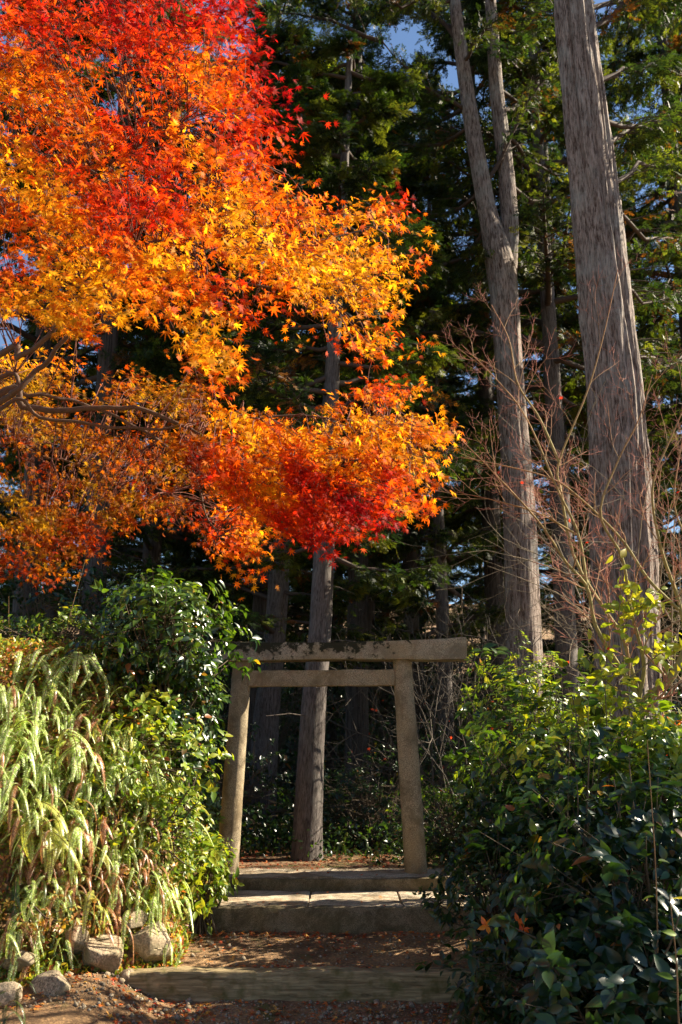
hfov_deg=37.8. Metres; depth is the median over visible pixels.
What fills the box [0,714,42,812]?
fern
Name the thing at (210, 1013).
leaf litter
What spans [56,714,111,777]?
fern
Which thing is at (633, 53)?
conifer tree
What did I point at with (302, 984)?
timber step
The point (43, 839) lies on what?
fern
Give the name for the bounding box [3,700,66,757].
fern
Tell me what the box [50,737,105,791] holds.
fern
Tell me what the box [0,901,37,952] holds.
fern
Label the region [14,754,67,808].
fern
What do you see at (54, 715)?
fern
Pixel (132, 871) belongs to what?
fern
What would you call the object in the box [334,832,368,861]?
fern
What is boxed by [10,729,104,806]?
fern
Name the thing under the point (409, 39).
sky
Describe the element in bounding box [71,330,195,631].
conifer tree
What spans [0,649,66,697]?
fern
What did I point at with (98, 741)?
fern
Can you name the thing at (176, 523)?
conifer tree
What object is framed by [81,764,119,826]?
fern
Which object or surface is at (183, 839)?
camellia bush
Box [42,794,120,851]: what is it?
fern
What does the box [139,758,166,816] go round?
fern
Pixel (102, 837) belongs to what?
fern
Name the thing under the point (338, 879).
stone step
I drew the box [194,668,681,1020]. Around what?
undergrowth
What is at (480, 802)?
camellia bush
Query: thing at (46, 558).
conifer tree
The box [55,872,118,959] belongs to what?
fern
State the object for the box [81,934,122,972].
boulder
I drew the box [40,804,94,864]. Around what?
fern
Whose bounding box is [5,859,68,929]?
fern
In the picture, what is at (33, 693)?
fern
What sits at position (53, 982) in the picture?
boulder
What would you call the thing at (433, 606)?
conifer tree
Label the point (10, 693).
fern
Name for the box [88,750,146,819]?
fern
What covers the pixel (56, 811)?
fern
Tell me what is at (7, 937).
fern
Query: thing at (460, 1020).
fern
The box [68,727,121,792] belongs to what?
fern
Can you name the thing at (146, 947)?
boulder
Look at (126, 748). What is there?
fern
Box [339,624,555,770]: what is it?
camellia bush
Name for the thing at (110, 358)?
conifer tree
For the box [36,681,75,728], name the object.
fern
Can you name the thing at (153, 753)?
fern
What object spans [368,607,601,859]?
bare shrub
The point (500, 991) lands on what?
camellia bush
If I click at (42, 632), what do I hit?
camellia bush
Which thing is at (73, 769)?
fern
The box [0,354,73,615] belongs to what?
conifer tree
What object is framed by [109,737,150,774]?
fern
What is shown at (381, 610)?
conifer tree
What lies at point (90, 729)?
fern
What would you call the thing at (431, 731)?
bare shrub
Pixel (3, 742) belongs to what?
fern
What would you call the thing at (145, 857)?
fern
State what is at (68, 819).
fern
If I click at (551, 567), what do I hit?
conifer tree
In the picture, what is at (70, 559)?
conifer tree
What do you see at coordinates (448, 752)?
camellia bush
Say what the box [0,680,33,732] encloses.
fern
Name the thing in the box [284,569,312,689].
conifer tree
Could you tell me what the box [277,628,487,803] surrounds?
camellia bush
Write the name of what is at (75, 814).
fern
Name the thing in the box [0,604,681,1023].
ground
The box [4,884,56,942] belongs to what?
fern
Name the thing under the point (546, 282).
conifer tree
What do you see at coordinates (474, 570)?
conifer tree
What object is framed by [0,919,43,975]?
fern
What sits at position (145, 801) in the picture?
fern
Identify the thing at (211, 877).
camellia bush
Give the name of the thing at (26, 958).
boulder
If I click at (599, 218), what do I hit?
giant cedar
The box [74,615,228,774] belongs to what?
camellia bush
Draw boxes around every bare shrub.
[215,601,591,801]
[246,520,554,819]
[294,588,578,831]
[368,313,681,745]
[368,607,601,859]
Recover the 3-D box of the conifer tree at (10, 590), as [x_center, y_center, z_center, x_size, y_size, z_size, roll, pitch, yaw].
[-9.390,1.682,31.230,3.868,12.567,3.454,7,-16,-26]
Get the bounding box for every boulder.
[0,981,22,1007]
[2,949,35,972]
[29,970,71,995]
[65,925,89,953]
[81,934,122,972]
[118,907,147,929]
[119,969,133,982]
[126,921,171,963]
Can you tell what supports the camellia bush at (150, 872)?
on the ground at (70, 1012)
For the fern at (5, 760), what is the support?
on the ground at (70, 1012)
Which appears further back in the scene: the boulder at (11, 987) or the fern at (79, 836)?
the fern at (79, 836)
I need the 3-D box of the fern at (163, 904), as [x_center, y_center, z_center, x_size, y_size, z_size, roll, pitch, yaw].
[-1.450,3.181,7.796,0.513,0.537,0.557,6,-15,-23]
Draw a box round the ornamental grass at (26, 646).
[0,634,207,987]
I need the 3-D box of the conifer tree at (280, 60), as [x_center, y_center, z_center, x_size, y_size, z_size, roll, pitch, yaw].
[-1.312,-2.167,18.301,4.670,15.754,4.678,2,-14,0]
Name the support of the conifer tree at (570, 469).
on the ground at (70, 1012)
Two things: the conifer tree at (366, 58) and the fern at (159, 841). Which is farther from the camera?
the conifer tree at (366, 58)
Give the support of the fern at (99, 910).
on the ground at (70, 1012)
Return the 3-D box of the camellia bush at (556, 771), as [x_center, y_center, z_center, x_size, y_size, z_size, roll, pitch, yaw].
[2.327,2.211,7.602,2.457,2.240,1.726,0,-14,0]
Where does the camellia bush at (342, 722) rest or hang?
on the ground at (70, 1012)
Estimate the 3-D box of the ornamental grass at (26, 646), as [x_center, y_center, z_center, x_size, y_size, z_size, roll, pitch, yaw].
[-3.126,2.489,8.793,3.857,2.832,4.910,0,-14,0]
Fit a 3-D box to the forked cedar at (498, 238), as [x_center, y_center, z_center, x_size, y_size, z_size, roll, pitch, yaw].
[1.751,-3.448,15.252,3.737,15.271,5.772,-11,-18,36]
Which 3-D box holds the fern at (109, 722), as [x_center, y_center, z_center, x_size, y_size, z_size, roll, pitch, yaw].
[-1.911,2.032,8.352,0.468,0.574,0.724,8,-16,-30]
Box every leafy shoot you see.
[2,596,12,634]
[58,562,84,640]
[432,863,459,923]
[634,736,668,1018]
[655,896,681,1023]
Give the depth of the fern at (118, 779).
8.10 m
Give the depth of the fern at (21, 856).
7.44 m
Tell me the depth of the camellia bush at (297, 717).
31.09 m
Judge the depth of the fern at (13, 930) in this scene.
7.07 m
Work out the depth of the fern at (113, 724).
8.39 m
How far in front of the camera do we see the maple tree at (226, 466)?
5.79 m
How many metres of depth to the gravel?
7.07 m
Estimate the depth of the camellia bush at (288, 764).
19.04 m
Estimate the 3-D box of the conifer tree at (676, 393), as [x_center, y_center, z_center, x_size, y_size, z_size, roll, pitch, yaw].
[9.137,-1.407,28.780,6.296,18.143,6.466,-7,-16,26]
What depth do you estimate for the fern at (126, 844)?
7.91 m
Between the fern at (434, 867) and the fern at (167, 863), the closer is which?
the fern at (167, 863)
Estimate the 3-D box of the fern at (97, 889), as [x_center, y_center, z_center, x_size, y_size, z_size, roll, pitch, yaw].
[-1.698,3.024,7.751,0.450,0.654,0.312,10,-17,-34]
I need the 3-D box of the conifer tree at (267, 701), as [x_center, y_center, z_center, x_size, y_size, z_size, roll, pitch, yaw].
[-1.065,-1.099,16.110,5.087,12.587,5.107,10,-17,-36]
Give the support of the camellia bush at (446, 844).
on the ground at (70, 1012)
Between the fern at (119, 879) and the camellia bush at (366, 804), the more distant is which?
the camellia bush at (366, 804)
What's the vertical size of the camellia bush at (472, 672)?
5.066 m
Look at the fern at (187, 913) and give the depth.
8.18 m
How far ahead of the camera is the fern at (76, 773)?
7.93 m
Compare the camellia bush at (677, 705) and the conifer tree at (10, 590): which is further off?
the conifer tree at (10, 590)
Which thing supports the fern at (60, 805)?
on the ground at (70, 1012)
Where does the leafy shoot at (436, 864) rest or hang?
attached to the camellia bush at (474, 869)
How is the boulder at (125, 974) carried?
on the ground at (70, 1012)
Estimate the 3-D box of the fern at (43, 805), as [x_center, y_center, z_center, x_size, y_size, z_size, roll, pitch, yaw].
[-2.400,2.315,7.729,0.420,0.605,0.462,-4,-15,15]
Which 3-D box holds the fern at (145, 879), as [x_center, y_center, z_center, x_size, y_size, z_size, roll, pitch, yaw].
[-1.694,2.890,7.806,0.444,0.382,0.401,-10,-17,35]
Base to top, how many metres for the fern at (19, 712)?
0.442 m
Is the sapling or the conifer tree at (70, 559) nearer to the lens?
the sapling
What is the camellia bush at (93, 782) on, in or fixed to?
on the ground at (70, 1012)
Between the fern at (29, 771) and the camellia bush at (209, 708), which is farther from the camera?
the camellia bush at (209, 708)
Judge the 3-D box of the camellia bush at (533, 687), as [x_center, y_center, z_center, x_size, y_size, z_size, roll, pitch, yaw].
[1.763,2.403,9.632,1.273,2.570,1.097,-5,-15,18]
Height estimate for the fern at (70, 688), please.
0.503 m
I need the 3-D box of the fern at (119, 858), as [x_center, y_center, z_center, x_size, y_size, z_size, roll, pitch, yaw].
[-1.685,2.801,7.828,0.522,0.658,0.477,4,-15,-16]
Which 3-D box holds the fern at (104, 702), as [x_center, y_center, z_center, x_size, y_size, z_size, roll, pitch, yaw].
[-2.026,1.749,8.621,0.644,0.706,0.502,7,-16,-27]
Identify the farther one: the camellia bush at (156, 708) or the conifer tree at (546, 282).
the conifer tree at (546, 282)
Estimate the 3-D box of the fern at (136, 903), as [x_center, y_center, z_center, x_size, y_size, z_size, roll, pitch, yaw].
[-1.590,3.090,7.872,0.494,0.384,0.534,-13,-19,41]
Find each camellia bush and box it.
[0,529,306,702]
[0,602,143,652]
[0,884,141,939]
[27,755,148,869]
[60,565,262,771]
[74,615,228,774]
[74,849,189,915]
[87,680,233,817]
[111,786,215,923]
[150,641,231,842]
[175,832,244,935]
[189,712,225,846]
[198,625,393,802]
[199,604,382,778]
[200,715,323,847]
[201,583,299,759]
[203,665,292,785]
[268,721,469,854]
[277,561,426,779]
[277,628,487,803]
[279,640,396,751]
[281,663,435,762]
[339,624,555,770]
[375,619,486,771]
[376,756,505,866]
[387,701,504,828]
[397,657,558,753]
[412,819,555,982]
[414,904,598,1023]
[430,631,553,729]
[441,643,597,903]
[447,637,681,802]
[454,631,584,796]
[462,745,681,1023]
[483,656,681,908]
[487,683,681,979]
[503,887,681,1023]
[511,651,615,811]
[593,693,681,927]
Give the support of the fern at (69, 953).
on the ground at (70, 1012)
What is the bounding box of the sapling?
[565,549,681,764]
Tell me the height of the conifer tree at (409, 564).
17.504 m
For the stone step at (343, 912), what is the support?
on the ground at (70, 1012)
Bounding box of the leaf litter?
[1,847,525,1023]
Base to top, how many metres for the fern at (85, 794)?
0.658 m
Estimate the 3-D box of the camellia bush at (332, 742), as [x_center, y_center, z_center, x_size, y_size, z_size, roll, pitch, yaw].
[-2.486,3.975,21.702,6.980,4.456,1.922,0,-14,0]
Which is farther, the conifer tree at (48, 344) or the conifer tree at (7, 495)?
the conifer tree at (7, 495)
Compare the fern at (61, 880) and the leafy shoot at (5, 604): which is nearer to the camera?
the fern at (61, 880)
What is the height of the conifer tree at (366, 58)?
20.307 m
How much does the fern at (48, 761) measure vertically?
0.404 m
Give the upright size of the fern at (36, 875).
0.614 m
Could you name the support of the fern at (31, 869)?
on the ground at (70, 1012)
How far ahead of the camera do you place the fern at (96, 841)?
7.75 m
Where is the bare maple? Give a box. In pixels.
[422,250,681,773]
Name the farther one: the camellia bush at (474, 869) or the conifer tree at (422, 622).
the conifer tree at (422, 622)
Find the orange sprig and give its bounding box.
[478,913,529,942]
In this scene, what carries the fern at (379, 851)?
on the ground at (70, 1012)
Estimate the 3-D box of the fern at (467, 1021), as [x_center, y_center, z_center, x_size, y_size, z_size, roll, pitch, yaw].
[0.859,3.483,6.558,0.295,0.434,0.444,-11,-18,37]
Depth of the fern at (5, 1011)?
6.24 m
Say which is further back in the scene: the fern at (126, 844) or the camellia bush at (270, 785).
the camellia bush at (270, 785)
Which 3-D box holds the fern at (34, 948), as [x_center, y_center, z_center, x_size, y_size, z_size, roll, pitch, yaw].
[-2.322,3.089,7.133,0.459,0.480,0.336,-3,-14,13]
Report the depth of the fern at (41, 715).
8.05 m
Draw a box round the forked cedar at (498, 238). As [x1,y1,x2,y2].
[254,0,570,764]
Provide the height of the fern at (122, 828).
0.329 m
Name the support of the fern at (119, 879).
on the ground at (70, 1012)
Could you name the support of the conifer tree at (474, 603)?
on the ground at (70, 1012)
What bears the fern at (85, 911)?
on the ground at (70, 1012)
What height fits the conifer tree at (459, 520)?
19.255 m
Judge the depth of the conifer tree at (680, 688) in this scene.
46.08 m
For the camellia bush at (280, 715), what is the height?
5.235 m
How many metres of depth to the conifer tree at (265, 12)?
24.34 m
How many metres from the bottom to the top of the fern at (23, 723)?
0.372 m
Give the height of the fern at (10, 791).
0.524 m
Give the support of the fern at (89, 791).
on the ground at (70, 1012)
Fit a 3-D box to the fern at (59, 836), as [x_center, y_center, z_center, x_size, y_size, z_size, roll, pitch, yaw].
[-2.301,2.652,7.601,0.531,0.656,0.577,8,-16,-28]
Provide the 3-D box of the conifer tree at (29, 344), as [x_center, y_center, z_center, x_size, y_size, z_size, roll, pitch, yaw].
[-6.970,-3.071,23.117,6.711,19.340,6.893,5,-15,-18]
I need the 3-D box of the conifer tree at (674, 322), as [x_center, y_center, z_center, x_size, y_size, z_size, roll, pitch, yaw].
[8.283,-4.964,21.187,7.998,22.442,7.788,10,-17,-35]
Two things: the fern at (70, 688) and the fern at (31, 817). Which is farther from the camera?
the fern at (70, 688)
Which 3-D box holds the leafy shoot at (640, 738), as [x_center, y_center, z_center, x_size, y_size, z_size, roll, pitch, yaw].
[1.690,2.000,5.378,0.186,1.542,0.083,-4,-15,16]
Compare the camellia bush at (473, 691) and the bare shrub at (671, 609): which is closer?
the bare shrub at (671, 609)
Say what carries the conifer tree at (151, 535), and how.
on the ground at (70, 1012)
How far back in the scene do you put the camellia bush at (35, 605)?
14.10 m
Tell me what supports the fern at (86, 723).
on the ground at (70, 1012)
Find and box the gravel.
[13,931,532,1023]
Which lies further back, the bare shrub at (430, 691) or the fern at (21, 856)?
the bare shrub at (430, 691)
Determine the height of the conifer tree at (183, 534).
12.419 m
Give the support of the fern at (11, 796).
on the ground at (70, 1012)
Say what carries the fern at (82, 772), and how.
on the ground at (70, 1012)
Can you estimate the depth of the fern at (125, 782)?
8.23 m
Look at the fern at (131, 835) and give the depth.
8.02 m
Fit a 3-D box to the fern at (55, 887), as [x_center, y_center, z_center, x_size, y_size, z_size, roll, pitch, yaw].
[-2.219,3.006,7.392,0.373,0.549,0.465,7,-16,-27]
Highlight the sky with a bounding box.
[0,0,681,603]
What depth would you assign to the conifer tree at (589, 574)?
57.92 m
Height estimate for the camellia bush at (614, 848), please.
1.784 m
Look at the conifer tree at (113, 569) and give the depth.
31.33 m
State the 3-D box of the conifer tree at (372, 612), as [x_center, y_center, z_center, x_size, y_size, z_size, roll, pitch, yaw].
[0.475,-2.521,22.799,5.626,18.276,5.023,-11,-18,37]
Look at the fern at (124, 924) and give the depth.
7.47 m
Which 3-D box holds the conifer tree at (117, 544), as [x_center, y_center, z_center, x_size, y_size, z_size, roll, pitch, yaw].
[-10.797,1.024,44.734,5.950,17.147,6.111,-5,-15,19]
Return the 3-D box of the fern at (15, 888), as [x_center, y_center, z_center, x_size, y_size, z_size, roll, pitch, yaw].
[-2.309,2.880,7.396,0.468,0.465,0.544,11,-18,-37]
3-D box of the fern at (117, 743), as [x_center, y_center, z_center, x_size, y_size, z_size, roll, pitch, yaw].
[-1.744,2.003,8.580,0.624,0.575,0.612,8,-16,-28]
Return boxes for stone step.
[182,890,488,933]
[225,867,486,894]
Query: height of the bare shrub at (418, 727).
5.360 m
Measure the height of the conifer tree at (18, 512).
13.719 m
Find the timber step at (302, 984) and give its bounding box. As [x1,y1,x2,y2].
[126,966,509,1003]
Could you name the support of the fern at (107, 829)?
on the ground at (70, 1012)
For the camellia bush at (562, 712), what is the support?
on the ground at (70, 1012)
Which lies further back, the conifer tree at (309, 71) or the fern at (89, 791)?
the conifer tree at (309, 71)
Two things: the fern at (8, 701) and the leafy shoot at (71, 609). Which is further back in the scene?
the leafy shoot at (71, 609)
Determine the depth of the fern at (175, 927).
7.64 m
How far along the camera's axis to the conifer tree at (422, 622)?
27.81 m
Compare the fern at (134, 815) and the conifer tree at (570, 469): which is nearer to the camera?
the fern at (134, 815)
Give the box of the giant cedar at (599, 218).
[368,0,681,780]
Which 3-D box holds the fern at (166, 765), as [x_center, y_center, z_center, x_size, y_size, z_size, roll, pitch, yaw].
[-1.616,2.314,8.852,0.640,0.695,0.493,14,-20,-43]
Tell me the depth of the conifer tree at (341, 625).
35.26 m
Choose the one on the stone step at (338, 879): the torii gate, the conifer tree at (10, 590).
the torii gate
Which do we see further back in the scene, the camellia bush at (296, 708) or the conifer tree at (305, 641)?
the conifer tree at (305, 641)
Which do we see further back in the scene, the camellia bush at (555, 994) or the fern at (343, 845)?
the fern at (343, 845)
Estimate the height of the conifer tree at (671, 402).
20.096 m
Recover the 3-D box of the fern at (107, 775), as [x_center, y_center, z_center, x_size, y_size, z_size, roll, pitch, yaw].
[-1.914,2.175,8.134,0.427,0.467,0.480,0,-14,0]
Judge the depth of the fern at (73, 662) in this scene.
8.50 m
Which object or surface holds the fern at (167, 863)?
on the ground at (70, 1012)
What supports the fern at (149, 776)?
on the ground at (70, 1012)
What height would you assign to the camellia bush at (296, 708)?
4.051 m
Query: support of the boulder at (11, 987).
on the ground at (70, 1012)
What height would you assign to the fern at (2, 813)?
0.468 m
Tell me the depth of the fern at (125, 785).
8.15 m
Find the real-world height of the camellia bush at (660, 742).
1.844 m
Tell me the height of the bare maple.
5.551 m
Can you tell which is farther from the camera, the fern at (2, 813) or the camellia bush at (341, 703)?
the camellia bush at (341, 703)
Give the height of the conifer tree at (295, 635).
16.983 m
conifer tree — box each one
[0,0,192,637]
[0,0,253,639]
[0,0,280,643]
[0,31,149,638]
[0,107,182,640]
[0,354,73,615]
[0,407,81,633]
[0,449,45,608]
[3,487,73,621]
[63,382,139,632]
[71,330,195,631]
[72,146,242,582]
[107,107,408,835]
[107,248,249,696]
[126,315,252,699]
[151,22,384,816]
[155,25,509,860]
[162,315,339,784]
[169,0,392,712]
[218,0,526,813]
[249,172,423,799]
[279,133,480,798]
[281,413,399,729]
[283,568,342,703]
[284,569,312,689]
[296,45,525,769]
[334,410,461,779]
[336,373,486,750]
[341,174,543,802]
[344,0,586,785]
[379,0,681,785]
[391,492,450,668]
[420,369,504,673]
[445,0,681,698]
[448,344,554,664]
[448,488,503,685]
[465,55,681,713]
[479,239,593,678]
[538,365,592,664]
[541,428,593,660]
[542,4,681,712]
[561,6,681,725]
[575,183,681,711]
[644,308,681,521]
[660,339,681,696]
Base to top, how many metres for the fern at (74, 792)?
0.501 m
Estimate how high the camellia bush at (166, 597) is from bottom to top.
1.948 m
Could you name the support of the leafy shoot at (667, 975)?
on the ground at (70, 1012)
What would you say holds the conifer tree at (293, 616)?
on the ground at (70, 1012)
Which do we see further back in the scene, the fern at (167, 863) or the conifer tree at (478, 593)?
the conifer tree at (478, 593)
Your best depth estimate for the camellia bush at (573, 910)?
6.70 m
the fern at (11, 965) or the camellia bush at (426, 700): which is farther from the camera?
the camellia bush at (426, 700)
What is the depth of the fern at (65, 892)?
7.42 m
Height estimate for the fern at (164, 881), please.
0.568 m
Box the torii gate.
[182,637,466,873]
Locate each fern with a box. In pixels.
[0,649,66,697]
[0,675,30,718]
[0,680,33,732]
[0,683,24,727]
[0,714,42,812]
[0,719,41,779]
[0,732,50,801]
[0,765,36,826]
[0,770,38,835]
[0,794,40,849]
[0,797,45,827]
[0,798,40,851]
[0,798,72,872]
[0,816,58,862]
[0,829,35,881]
[0,844,72,890]
[0,865,72,933]
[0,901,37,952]
[0,907,39,974]
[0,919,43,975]
[0,921,62,977]
[0,933,25,981]
[0,980,35,1023]
[1,712,51,757]
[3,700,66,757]
[3,752,60,805]
[4,817,81,882]
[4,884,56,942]
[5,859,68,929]
[5,913,43,980]
[6,693,82,771]
[7,806,65,884]
[9,876,71,945]
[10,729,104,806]
[10,770,57,845]
[11,696,68,764]
[13,797,93,876]
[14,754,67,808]
[17,675,71,715]
[17,865,93,929]
[19,937,81,981]
[22,746,68,784]
[23,764,83,815]
[23,878,71,945]
[25,668,98,719]
[27,780,80,843]
[29,809,88,866]
[29,822,94,879]
[30,758,93,808]
[30,792,96,835]
[32,642,121,722]
[32,842,91,911]
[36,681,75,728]
[38,837,113,887]
[39,780,70,842]
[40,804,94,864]
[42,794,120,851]
[42,861,88,933]
[44,763,94,842]
[46,700,114,764]
[47,698,119,769]
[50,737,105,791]
[51,864,113,933]
[53,748,95,798]
[54,816,112,869]
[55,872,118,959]
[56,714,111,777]
[56,749,115,797]
[57,814,109,862]
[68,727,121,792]
[69,803,116,862]
[69,846,126,906]
[72,763,121,829]
[75,749,132,800]
[76,671,148,744]
[77,723,127,762]
[77,854,144,924]
[79,713,128,753]
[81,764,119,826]
[83,874,157,936]
[86,719,142,774]
[87,883,133,964]
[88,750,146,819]
[91,805,145,875]
[92,733,152,790]
[92,761,141,799]
[93,762,148,810]
[94,824,153,905]
[95,773,150,813]
[95,856,143,915]
[101,788,154,832]
[101,836,157,886]
[105,854,162,898]
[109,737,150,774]
[109,818,152,856]
[111,875,177,930]
[112,717,170,772]
[112,751,166,806]
[117,748,169,812]
[118,819,176,873]
[120,746,174,828]
[120,874,169,936]
[124,844,168,905]
[126,882,193,934]
[130,809,213,866]
[133,778,176,824]
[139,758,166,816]
[143,871,190,928]
[144,857,193,916]
[150,738,187,786]
[163,913,187,968]
[168,880,191,923]
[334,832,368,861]
[362,837,402,863]
[426,850,446,868]
[445,1012,480,1023]
[446,984,477,1023]
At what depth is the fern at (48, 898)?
7.39 m
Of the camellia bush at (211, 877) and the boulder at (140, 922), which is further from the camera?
the camellia bush at (211, 877)
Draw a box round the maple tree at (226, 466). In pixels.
[0,0,466,600]
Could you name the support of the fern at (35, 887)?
on the ground at (70, 1012)
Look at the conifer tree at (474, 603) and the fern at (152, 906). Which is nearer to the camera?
the fern at (152, 906)
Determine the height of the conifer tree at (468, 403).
12.310 m
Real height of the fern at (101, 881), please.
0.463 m
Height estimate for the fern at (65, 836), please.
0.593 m
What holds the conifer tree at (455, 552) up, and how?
on the ground at (70, 1012)
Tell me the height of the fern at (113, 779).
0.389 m
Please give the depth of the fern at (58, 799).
7.82 m
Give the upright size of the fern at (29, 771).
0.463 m
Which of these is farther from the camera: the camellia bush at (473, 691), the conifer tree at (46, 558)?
the conifer tree at (46, 558)
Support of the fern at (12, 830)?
on the ground at (70, 1012)
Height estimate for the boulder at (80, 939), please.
0.212 m
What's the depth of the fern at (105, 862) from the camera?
7.62 m
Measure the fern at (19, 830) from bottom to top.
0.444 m
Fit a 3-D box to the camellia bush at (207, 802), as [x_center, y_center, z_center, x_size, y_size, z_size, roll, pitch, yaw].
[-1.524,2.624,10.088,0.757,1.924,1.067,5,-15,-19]
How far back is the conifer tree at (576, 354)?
26.78 m
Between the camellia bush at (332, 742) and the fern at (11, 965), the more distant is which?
the camellia bush at (332, 742)

